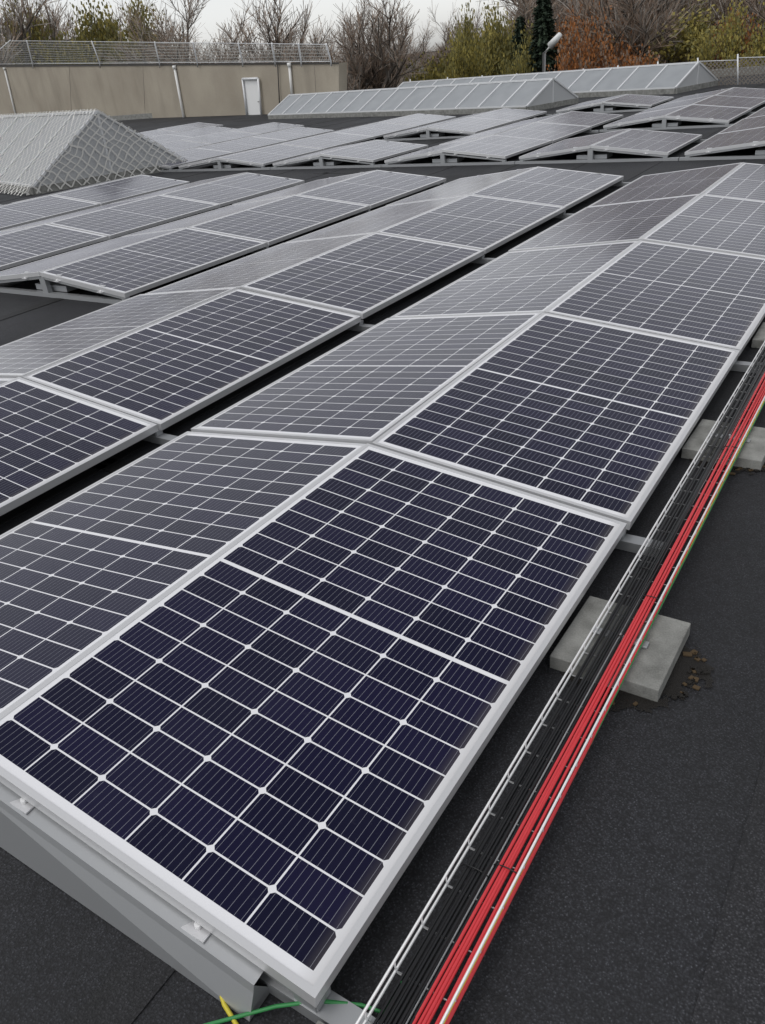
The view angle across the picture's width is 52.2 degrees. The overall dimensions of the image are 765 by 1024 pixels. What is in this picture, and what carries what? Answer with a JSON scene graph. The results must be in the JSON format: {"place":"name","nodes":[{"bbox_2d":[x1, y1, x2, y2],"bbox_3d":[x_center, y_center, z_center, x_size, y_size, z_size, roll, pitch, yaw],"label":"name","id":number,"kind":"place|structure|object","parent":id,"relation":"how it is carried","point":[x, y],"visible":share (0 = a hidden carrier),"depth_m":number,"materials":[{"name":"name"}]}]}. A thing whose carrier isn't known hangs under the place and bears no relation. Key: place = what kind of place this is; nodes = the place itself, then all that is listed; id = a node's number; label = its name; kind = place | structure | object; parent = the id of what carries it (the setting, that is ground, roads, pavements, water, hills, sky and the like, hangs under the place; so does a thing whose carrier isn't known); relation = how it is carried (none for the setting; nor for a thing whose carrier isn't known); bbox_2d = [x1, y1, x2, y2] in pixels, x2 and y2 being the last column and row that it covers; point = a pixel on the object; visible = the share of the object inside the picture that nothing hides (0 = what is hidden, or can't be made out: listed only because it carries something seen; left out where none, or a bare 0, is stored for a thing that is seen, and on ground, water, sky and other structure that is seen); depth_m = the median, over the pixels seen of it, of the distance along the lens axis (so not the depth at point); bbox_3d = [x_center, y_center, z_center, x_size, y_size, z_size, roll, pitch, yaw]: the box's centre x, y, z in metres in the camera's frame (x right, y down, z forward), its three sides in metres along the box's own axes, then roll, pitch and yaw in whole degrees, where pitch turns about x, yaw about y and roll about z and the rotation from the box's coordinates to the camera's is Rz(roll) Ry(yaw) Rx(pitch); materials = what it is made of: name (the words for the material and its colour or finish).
{"place":"outdoors","nodes":[
{"label":"outdoors","id":0,"kind":"place"},
{"bbox_2d":[0,0,518,61],"label":"sky","id":1,"kind":"structure","parent":0,"point":[218,11],"materials":[{"name":"white"}]},
{"bbox_2d":[349,52,435,75],"bbox_3d":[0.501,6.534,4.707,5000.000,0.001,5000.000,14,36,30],"label":"tree","id":2,"kind":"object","parent":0,"point":[413,61],"depth_m":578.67,"materials":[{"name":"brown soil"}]},
{"bbox_2d":[0,66,764,1023],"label":"roof deck","id":3,"kind":"structure","parent":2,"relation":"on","point":[614,910],"depth_m":1.75,"materials":[{"name":"black asphalt"}]},
{"bbox_2d":[0,110,183,194],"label":"skylight","id":4,"kind":"object","parent":3,"relation":"on","point":[96,156],"visible":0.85,"depth_m":14.16,"materials":[{"name":"grey"}]},
{"bbox_2d":[0,109,191,195],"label":"wire mesh","id":5,"kind":"object","parent":4,"relation":"on","point":[104,167],"visible":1,"depth_m":14.10,"materials":[{"name":"grey metal"}]},
{"bbox_2d":[0,62,346,117],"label":"wall","id":6,"kind":"structure","parent":3,"relation":"on","point":[191,90],"depth_m":33.81,"materials":[{"name":"grey concrete"}]},
{"bbox_2d":[0,40,331,68],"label":"fence","id":7,"kind":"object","parent":6,"relation":"on","point":[185,43],"depth_m":32.30,"materials":[{"name":"grey metal"}]},
{"bbox_2d":[204,981,401,1023],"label":"bonding leads","id":8,"kind":"object","parent":3,"relation":"on","point":[231,1017],"visible":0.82,"depth_m":1.45,"materials":[{"name":"yellow"}]},
{"bbox_2d":[0,67,764,1023],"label":"roof seams","id":9,"kind":"object","parent":3,"relation":"on","point":[732,989],"visible":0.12,"depth_m":1.55,"materials":[{"name":"black asphalt"}]},
{"bbox_2d":[0,89,764,1023],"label":"mounting frame","id":10,"kind":"object","parent":3,"relation":"on","point":[38,841],"visible":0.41,"depth_m":1.68,"materials":[{"name":"silver metal"}]},
{"bbox_2d":[0,195,99,230],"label":"solar panel","id":11,"kind":"object","parent":10,"relation":"on","point":[30,211],"visible":0.92,"depth_m":10.64,"materials":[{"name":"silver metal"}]},
{"bbox_2d":[0,223,107,270],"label":"solar panel","id":12,"kind":"object","parent":10,"relation":"on","point":[27,245],"visible":1,"depth_m":8.31,"materials":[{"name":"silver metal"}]},
{"bbox_2d":[0,196,151,231],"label":"solar panel","id":13,"kind":"object","parent":10,"relation":"on","point":[46,221],"visible":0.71,"depth_m":9.83,"materials":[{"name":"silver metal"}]},
{"bbox_2d":[0,377,157,515],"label":"solar panel","id":14,"kind":"object","parent":10,"relation":"on","point":[50,438],"visible":1,"depth_m":3.66,"materials":[{"name":"blue glass"}]},
{"bbox_2d":[0,228,182,279],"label":"solar panel","id":15,"kind":"object","parent":10,"relation":"on","point":[35,268],"visible":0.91,"depth_m":7.41,"materials":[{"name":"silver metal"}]},
{"bbox_2d":[0,287,237,377],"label":"solar panel","id":16,"kind":"object","parent":10,"relation":"on","point":[29,354],"visible":0.86,"depth_m":5.08,"materials":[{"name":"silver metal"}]},
{"bbox_2d":[53,175,189,205],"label":"solar panel","id":17,"kind":"object","parent":10,"relation":"on","point":[102,194],"visible":0.86,"depth_m":11.69,"materials":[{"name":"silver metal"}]},
{"bbox_2d":[48,195,218,238],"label":"solar panel","id":18,"kind":"object","parent":10,"relation":"on","point":[127,218],"visible":0.94,"depth_m":9.31,"materials":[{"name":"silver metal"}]},
{"bbox_2d":[39,227,266,297],"bbox_3d":[-2.001,-2.276,7.012,1.038,0.036,1.755,19,38,26],"label":"solar panel","id":19,"kind":"object","parent":10,"relation":"on","point":[133,269],"visible":1,"depth_m":6.88,"materials":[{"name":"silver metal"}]},
{"bbox_2d":[0,431,364,713],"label":"solar panel","id":20,"kind":"object","parent":10,"relation":"on","point":[84,570],"visible":0.81,"depth_m":2.74,"materials":[{"name":"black glass"}]},
{"bbox_2d":[22,289,360,430],"bbox_3d":[-1.044,-0.978,4.625,1.038,0.035,1.755,19,39,26],"label":"solar panel","id":21,"kind":"object","parent":10,"relation":"on","point":[163,374],"visible":0.89,"depth_m":4.48,"materials":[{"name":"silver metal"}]},
{"bbox_2d":[157,148,233,167],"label":"solar panel","id":22,"kind":"object","parent":10,"relation":"on","point":[192,155],"visible":0.62,"depth_m":15.49,"materials":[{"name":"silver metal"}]},
{"bbox_2d":[121,196,287,236],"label":"solar panel","id":23,"kind":"object","parent":10,"relation":"on","point":[187,222],"visible":0.76,"depth_m":8.70,"materials":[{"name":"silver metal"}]},
{"bbox_2d":[181,131,260,143],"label":"solar panel","id":24,"kind":"object","parent":10,"relation":"on","point":[219,137],"visible":0.78,"depth_m":18.95,"materials":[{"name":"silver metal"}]},
{"bbox_2d":[160,173,304,206],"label":"solar panel","id":25,"kind":"object","parent":10,"relation":"on","point":[232,190],"visible":0.91,"depth_m":10.57,"materials":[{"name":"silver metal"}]},
{"bbox_2d":[198,136,287,152],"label":"solar panel","id":26,"kind":"object","parent":10,"relation":"on","point":[243,144],"visible":0.76,"depth_m":16.61,"materials":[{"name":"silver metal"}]},
{"bbox_2d":[145,232,374,293],"bbox_3d":[-0.959,-2.027,6.389,1.038,0.035,1.755,7,32,34],"label":"solar panel","id":27,"kind":"object","parent":10,"relation":"on","point":[238,273],"visible":0.71,"depth_m":6.31,"materials":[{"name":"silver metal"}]},
{"bbox_2d":[230,122,303,133],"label":"solar panel","id":28,"kind":"object","parent":10,"relation":"on","point":[266,128],"visible":0.89,"depth_m":20.18,"materials":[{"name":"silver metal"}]},
{"bbox_2d":[218,144,322,165],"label":"solar panel","id":29,"kind":"object","parent":10,"relation":"on","point":[268,155],"visible":0.95,"depth_m":14.16,"materials":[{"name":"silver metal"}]},
{"bbox_2d":[188,195,368,245],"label":"solar panel","id":30,"kind":"object","parent":10,"relation":"on","point":[276,221],"visible":0.94,"depth_m":8.16,"materials":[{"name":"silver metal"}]},
{"bbox_2d":[253,127,334,140],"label":"solar panel","id":31,"kind":"object","parent":10,"relation":"on","point":[292,134],"visible":0.81,"depth_m":17.86,"materials":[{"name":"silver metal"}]},
{"bbox_2d":[232,170,374,204],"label":"solar panel","id":32,"kind":"object","parent":10,"relation":"on","point":[301,188],"visible":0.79,"depth_m":9.93,"materials":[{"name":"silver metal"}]},
{"bbox_2d":[0,443,626,1007],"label":"solar panel","id":33,"kind":"object","parent":10,"relation":"on","point":[262,743],"visible":1,"depth_m":1.96,"materials":[{"name":"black glass"}]},
{"bbox_2d":[281,132,374,149],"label":"solar panel","id":34,"kind":"object","parent":10,"relation":"on","point":[329,140],"visible":0.9,"depth_m":15.45,"materials":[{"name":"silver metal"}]},
{"bbox_2d":[240,232,483,318],"bbox_3d":[-0.094,-1.823,5.875,1.038,0.037,1.755,20,38,26],"label":"solar panel","id":35,"kind":"object","parent":10,"relation":"on","point":[367,276],"visible":0.94,"depth_m":5.74,"materials":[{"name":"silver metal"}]},
{"bbox_2d":[191,312,542,444],"bbox_3d":[-0.002,-0.734,4.007,1.038,0.035,1.755,7,32,34],"label":"solar panel","id":36,"kind":"object","parent":10,"relation":"on","point":[372,384],"visible":0.79,"depth_m":3.83,"materials":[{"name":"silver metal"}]},
{"bbox_2d":[296,170,445,208],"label":"solar panel","id":37,"kind":"object","parent":10,"relation":"on","point":[373,189],"visible":0.94,"depth_m":9.43,"materials":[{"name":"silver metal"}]},
{"bbox_2d":[320,140,427,161],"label":"solar panel","id":38,"kind":"object","parent":10,"relation":"on","point":[375,151],"visible":1,"depth_m":13.02,"materials":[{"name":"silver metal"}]},
{"bbox_2d":[285,195,465,242],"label":"solar panel","id":39,"kind":"object","parent":10,"relation":"on","point":[376,220],"visible":0.78,"depth_m":7.56,"materials":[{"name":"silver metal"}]},
{"bbox_2d":[336,122,417,137],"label":"solar panel","id":40,"kind":"object","parent":10,"relation":"on","point":[378,129],"visible":0.86,"depth_m":16.70,"materials":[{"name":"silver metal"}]},
{"bbox_2d":[381,113,455,126],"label":"solar panel","id":41,"kind":"object","parent":10,"relation":"on","point":[418,119],"visible":0.84,"depth_m":17.96,"materials":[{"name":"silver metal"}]},
{"bbox_2d":[384,136,486,162],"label":"solar panel","id":42,"kind":"object","parent":10,"relation":"on","point":[437,149],"visible":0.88,"depth_m":12.25,"materials":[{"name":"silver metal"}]},
{"bbox_2d":[385,167,534,205],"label":"solar panel","id":43,"kind":"object","parent":10,"relation":"on","point":[464,186],"visible":0.74,"depth_m":8.80,"materials":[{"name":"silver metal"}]},
{"bbox_2d":[427,117,513,133],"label":"solar panel","id":44,"kind":"object","parent":10,"relation":"on","point":[472,125],"visible":1,"depth_m":15.48,"materials":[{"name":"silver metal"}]},
{"bbox_2d":[377,195,565,253],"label":"solar panel","id":45,"kind":"object","parent":10,"relation":"on","point":[487,224],"visible":0.94,"depth_m":7.01,"materials":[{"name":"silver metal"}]},
{"bbox_2d":[441,135,552,158],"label":"solar panel","id":46,"kind":"object","parent":10,"relation":"on","point":[498,146],"visible":1,"depth_m":11.86,"materials":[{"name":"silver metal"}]},
{"bbox_2d":[471,108,546,122],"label":"solar panel","id":47,"kind":"object","parent":10,"relation":"on","point":[515,115],"visible":0.93,"depth_m":16.84,"materials":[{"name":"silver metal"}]},
{"bbox_2d":[390,241,637,317],"bbox_3d":[0.944,-1.563,5.248,1.038,0.037,1.755,7,32,34],"label":"solar panel","id":48,"kind":"object","parent":10,"relation":"on","point":[535,280],"visible":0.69,"depth_m":5.13,"materials":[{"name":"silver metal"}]},
{"bbox_2d":[496,122,590,142],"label":"solar panel","id":49,"kind":"object","parent":10,"relation":"on","point":[554,132],"visible":0.9,"depth_m":13.18,"materials":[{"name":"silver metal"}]},
{"bbox_2d":[470,166,623,209],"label":"solar panel","id":50,"kind":"object","parent":10,"relation":"on","point":[567,189],"visible":0.91,"depth_m":8.29,"materials":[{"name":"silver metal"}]},
{"bbox_2d":[372,312,739,529],"bbox_3d":[0.863,-0.522,3.489,1.038,0.035,1.755,19,38,26],"label":"solar panel","id":51,"kind":"object","parent":10,"relation":"on","point":[596,418],"visible":0.91,"depth_m":3.30,"materials":[{"name":"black glass"}]},
{"bbox_2d":[519,128,630,158],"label":"solar panel","id":52,"kind":"object","parent":10,"relation":"on","point":[579,143],"visible":0.96,"depth_m":11.18,"materials":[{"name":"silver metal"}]},
{"bbox_2d":[536,111,622,127],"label":"solar panel","id":53,"kind":"object","parent":10,"relation":"on","point":[592,120],"visible":0.94,"depth_m":14.45,"materials":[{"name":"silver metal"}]},
{"bbox_2d":[508,194,700,251],"bbox_3d":[1.891,-2.403,6.500,1.038,0.035,1.755,7,32,34],"label":"solar panel","id":54,"kind":"object","parent":10,"relation":"on","point":[621,222],"visible":0.74,"depth_m":6.39,"materials":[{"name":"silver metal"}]},
{"bbox_2d":[603,94,673,106],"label":"solar panel","id":55,"kind":"object","parent":10,"relation":"on","point":[640,100],"visible":1,"depth_m":16.79,"materials":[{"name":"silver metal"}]},
{"bbox_2d":[603,105,688,127],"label":"solar panel","id":56,"kind":"object","parent":10,"relation":"on","point":[646,116],"visible":0.93,"depth_m":13.61,"materials":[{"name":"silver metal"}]},
{"bbox_2d":[591,129,701,154],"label":"solar panel","id":57,"kind":"object","parent":10,"relation":"on","point":[650,142],"visible":1,"depth_m":10.74,"materials":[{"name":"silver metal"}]},
{"bbox_2d":[545,240,764,355],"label":"solar panel","id":58,"kind":"object","parent":10,"relation":"on","point":[714,298],"visible":0.84,"depth_m":4.57,"materials":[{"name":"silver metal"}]},
{"bbox_2d":[588,162,743,206],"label":"solar panel","id":59,"kind":"object","parent":10,"relation":"on","point":[676,183],"visible":0.76,"depth_m":7.67,"materials":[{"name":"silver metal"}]},
{"bbox_2d":[640,194,764,257],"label":"solar panel","id":60,"kind":"object","parent":10,"relation":"on","point":[721,224],"visible":0.9,"depth_m":5.86,"materials":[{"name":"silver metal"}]},
{"bbox_2d":[665,104,751,122],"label":"solar panel","id":61,"kind":"object","parent":10,"relation":"on","point":[707,112],"visible":1,"depth_m":13.19,"materials":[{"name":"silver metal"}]},
{"bbox_2d":[685,127,764,154],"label":"solar panel","id":62,"kind":"object","parent":10,"relation":"on","point":[733,139],"visible":1,"depth_m":10.05,"materials":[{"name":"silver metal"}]},
{"bbox_2d":[693,95,764,109],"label":"solar panel","id":63,"kind":"object","parent":10,"relation":"on","point":[735,101],"visible":0.88,"depth_m":14.56,"materials":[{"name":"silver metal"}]},
{"bbox_2d":[703,163,764,200],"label":"solar panel","id":64,"kind":"object","parent":10,"relation":"on","point":[745,181],"visible":0.71,"depth_m":7.18,"materials":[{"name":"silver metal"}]},
{"bbox_2d":[268,78,577,118],"bbox_3d":[0.522,-12.048,22.852,2.030,0.646,11.180,-28,36,-32],"label":"skylight","id":65,"kind":"object","parent":3,"relation":"on","point":[482,97],"visible":0.98,"depth_m":21.29,"materials":[{"name":"white"}]},
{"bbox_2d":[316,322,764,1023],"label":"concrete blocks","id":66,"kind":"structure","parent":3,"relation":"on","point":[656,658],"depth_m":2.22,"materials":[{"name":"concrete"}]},
{"bbox_2d":[397,61,717,97],"bbox_3d":[4.370,-12.845,23.518,2.030,0.626,11.080,-28,36,-32],"label":"skylight","id":67,"kind":"object","parent":3,"relation":"on","point":[668,78],"visible":0.58,"depth_m":20.68,"materials":[{"name":"white"}]},
{"bbox_2d":[355,341,764,1023],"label":"cable tray","id":68,"kind":"object","parent":3,"relation":"on","point":[541,719],"visible":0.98,"depth_m":1.82,"materials":[{"name":"silver metal"}]},
{"bbox_2d":[373,346,764,1023],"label":"cables","id":69,"kind":"object","parent":68,"relation":"in","point":[389,1010],"depth_m":1.79,"materials":[{"name":"plastic"}]},
{"bbox_2d":[410,54,764,85],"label":"fence","id":70,"kind":"object","parent":3,"relation":"on","point":[737,69],"visible":0.21,"depth_m":19.93,"materials":[{"name":"grey metal"}]},
{"bbox_2d":[443,401,764,1023],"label":"cable","id":71,"kind":"object","parent":3,"relation":"on","point":[728,472],"visible":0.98,"depth_m":2.39,"materials":[{"name":"red plastic"}]},
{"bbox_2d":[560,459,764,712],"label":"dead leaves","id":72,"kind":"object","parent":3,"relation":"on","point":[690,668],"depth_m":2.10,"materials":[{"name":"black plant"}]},
{"bbox_2d":[348,0,533,89],"bbox_3d":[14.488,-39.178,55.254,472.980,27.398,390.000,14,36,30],"label":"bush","id":73,"kind":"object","parent":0,"point":[427,72],"depth_m":156.08,"materials":[{"name":"green plant"}]},
{"bbox_2d":[0,0,79,64],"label":"pale tree","id":74,"kind":"object","parent":73,"relation":"on","point":[20,35],"visible":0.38,"depth_m":55.01,"materials":[{"name":"brown plant"}]},
{"bbox_2d":[1,0,92,54],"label":"bare tree","id":75,"kind":"object","parent":73,"relation":"on","point":[69,22],"visible":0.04,"depth_m":69.02,"materials":[{"name":"brown plant"}]},
{"bbox_2d":[0,0,123,64],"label":"yellow tree","id":76,"kind":"object","parent":73,"relation":"on","point":[37,26],"visible":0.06,"depth_m":57.10,"materials":[{"name":"grey plant"}]},
{"bbox_2d":[23,0,124,64],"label":"green tree","id":77,"kind":"object","parent":73,"relation":"on","point":[85,34],"visible":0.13,"depth_m":57.01,"materials":[{"name":"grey plant"}]},
{"bbox_2d":[68,0,166,58],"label":"yellow tree","id":78,"kind":"object","parent":73,"relation":"on","point":[109,24],"visible":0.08,"depth_m":58.31,"materials":[{"name":"grey plant"}]},
{"bbox_2d":[89,0,167,63],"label":"green tree","id":79,"kind":"object","parent":73,"relation":"on","point":[126,30],"visible":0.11,"depth_m":56.45,"materials":[{"name":"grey plant"}]},
{"bbox_2d":[105,0,236,63],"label":"bare tree","id":80,"kind":"object","parent":73,"relation":"on","point":[166,35],"visible":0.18,"depth_m":53.31,"materials":[{"name":"brown plant"}]},
{"bbox_2d":[90,0,274,63],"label":"bare tree","id":81,"kind":"object","parent":73,"relation":"on","point":[173,54],"visible":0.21,"depth_m":46.06,"materials":[{"name":"brown plant"}]},
{"bbox_2d":[213,0,334,62],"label":"bare tree","id":82,"kind":"object","parent":73,"relation":"on","point":[277,35],"visible":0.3,"depth_m":50.85,"materials":[{"name":"brown plant"}]},
{"bbox_2d":[270,0,436,90],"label":"bare tree","id":83,"kind":"object","parent":73,"relation":"on","point":[383,64],"visible":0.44,"depth_m":46.20,"materials":[{"name":"brown plant"}]},
{"bbox_2d":[317,0,417,88],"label":"bare tree","id":84,"kind":"object","parent":73,"relation":"on","point":[372,58],"visible":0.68,"depth_m":47.45,"materials":[{"name":"brown plant"}]},
{"bbox_2d":[332,1,444,87],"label":"bare tree","id":85,"kind":"object","parent":73,"relation":"on","point":[411,51],"visible":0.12,"depth_m":61.24,"materials":[{"name":"brown plant"}]},
{"bbox_2d":[401,7,479,81],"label":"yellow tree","id":86,"kind":"object","parent":73,"relation":"on","point":[439,74],"visible":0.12,"depth_m":47.13,"materials":[{"name":"grey plant"}]},
{"bbox_2d":[440,27,483,78],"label":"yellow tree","id":87,"kind":"object","parent":73,"relation":"on","point":[451,66],"visible":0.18,"depth_m":42.02,"materials":[{"name":"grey plant"}]},
{"bbox_2d":[443,0,484,76],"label":"green tree","id":88,"kind":"object","parent":73,"relation":"on","point":[468,28],"visible":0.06,"depth_m":43.20,"materials":[{"name":"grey plant"}]},
{"bbox_2d":[444,10,504,77],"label":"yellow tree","id":89,"kind":"object","parent":73,"relation":"on","point":[477,61],"visible":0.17,"depth_m":42.37,"materials":[{"name":"grey plant"}]},
{"bbox_2d":[481,1,532,75],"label":"green tree","id":90,"kind":"object","parent":73,"relation":"on","point":[502,40],"visible":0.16,"depth_m":42.89,"materials":[{"name":"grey plant"}]},
{"bbox_2d":[496,20,537,74],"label":"green tree","id":91,"kind":"object","parent":73,"relation":"on","point":[521,65],"visible":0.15,"depth_m":41.66,"materials":[{"name":"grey plant"}]},
{"bbox_2d":[477,0,597,58],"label":"bare tree","id":92,"kind":"object","parent":73,"relation":"on","point":[525,7],"visible":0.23,"depth_m":46.03,"materials":[{"name":"brown plant"}]},
{"bbox_2d":[523,0,561,72],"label":"conifer tree","id":93,"kind":"object","parent":73,"relation":"on","point":[543,29],"visible":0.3,"depth_m":41.06,"materials":[{"name":"green plant"}]},
{"bbox_2d":[547,5,608,71],"bbox_3d":[10.471,-21.366,41.684,3.633,9.487,3.425,22,40,39],"label":"tree","id":94,"kind":"object","parent":73,"relation":"on","point":[579,59],"visible":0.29,"depth_m":40.00,"materials":[{"name":"orange plant"}]},
{"bbox_2d":[557,0,694,59],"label":"bare tree","id":95,"kind":"object","parent":73,"relation":"on","point":[635,22],"visible":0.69,"depth_m":40.64,"materials":[{"name":"brown plant"}]},
{"bbox_2d":[591,13,661,67],"bbox_3d":[13.074,-20.893,40.706,5.490,9.148,3.291,5,32,18],"label":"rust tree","id":96,"kind":"object","parent":73,"relation":"on","point":[610,63],"visible":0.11,"depth_m":39.68,"materials":[{"name":"orange plant"}]},
{"bbox_2d":[616,0,711,63],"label":"bare tree","id":97,"kind":"object","parent":73,"relation":"on","point":[682,5],"visible":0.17,"depth_m":46.22,"materials":[{"name":"brown plant"}]},
{"bbox_2d":[609,0,721,64],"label":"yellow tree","id":98,"kind":"object","parent":73,"relation":"on","point":[683,48],"visible":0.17,"depth_m":44.87,"materials":[{"name":"grey plant"}]},
{"bbox_2d":[685,0,754,69],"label":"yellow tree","id":99,"kind":"object","parent":73,"relation":"on","point":[705,53],"visible":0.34,"depth_m":39.45,"materials":[{"name":"grey plant"}]},
{"bbox_2d":[696,0,764,39],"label":"bare tree","id":100,"kind":"object","parent":73,"relation":"on","point":[725,8],"visible":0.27,"depth_m":44.06,"materials":[{"name":"brown plant"}]},
{"bbox_2d":[720,1,764,68],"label":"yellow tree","id":101,"kind":"object","parent":73,"relation":"on","point":[758,49],"visible":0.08,"depth_m":38.92,"materials":[{"name":"grey plant"}]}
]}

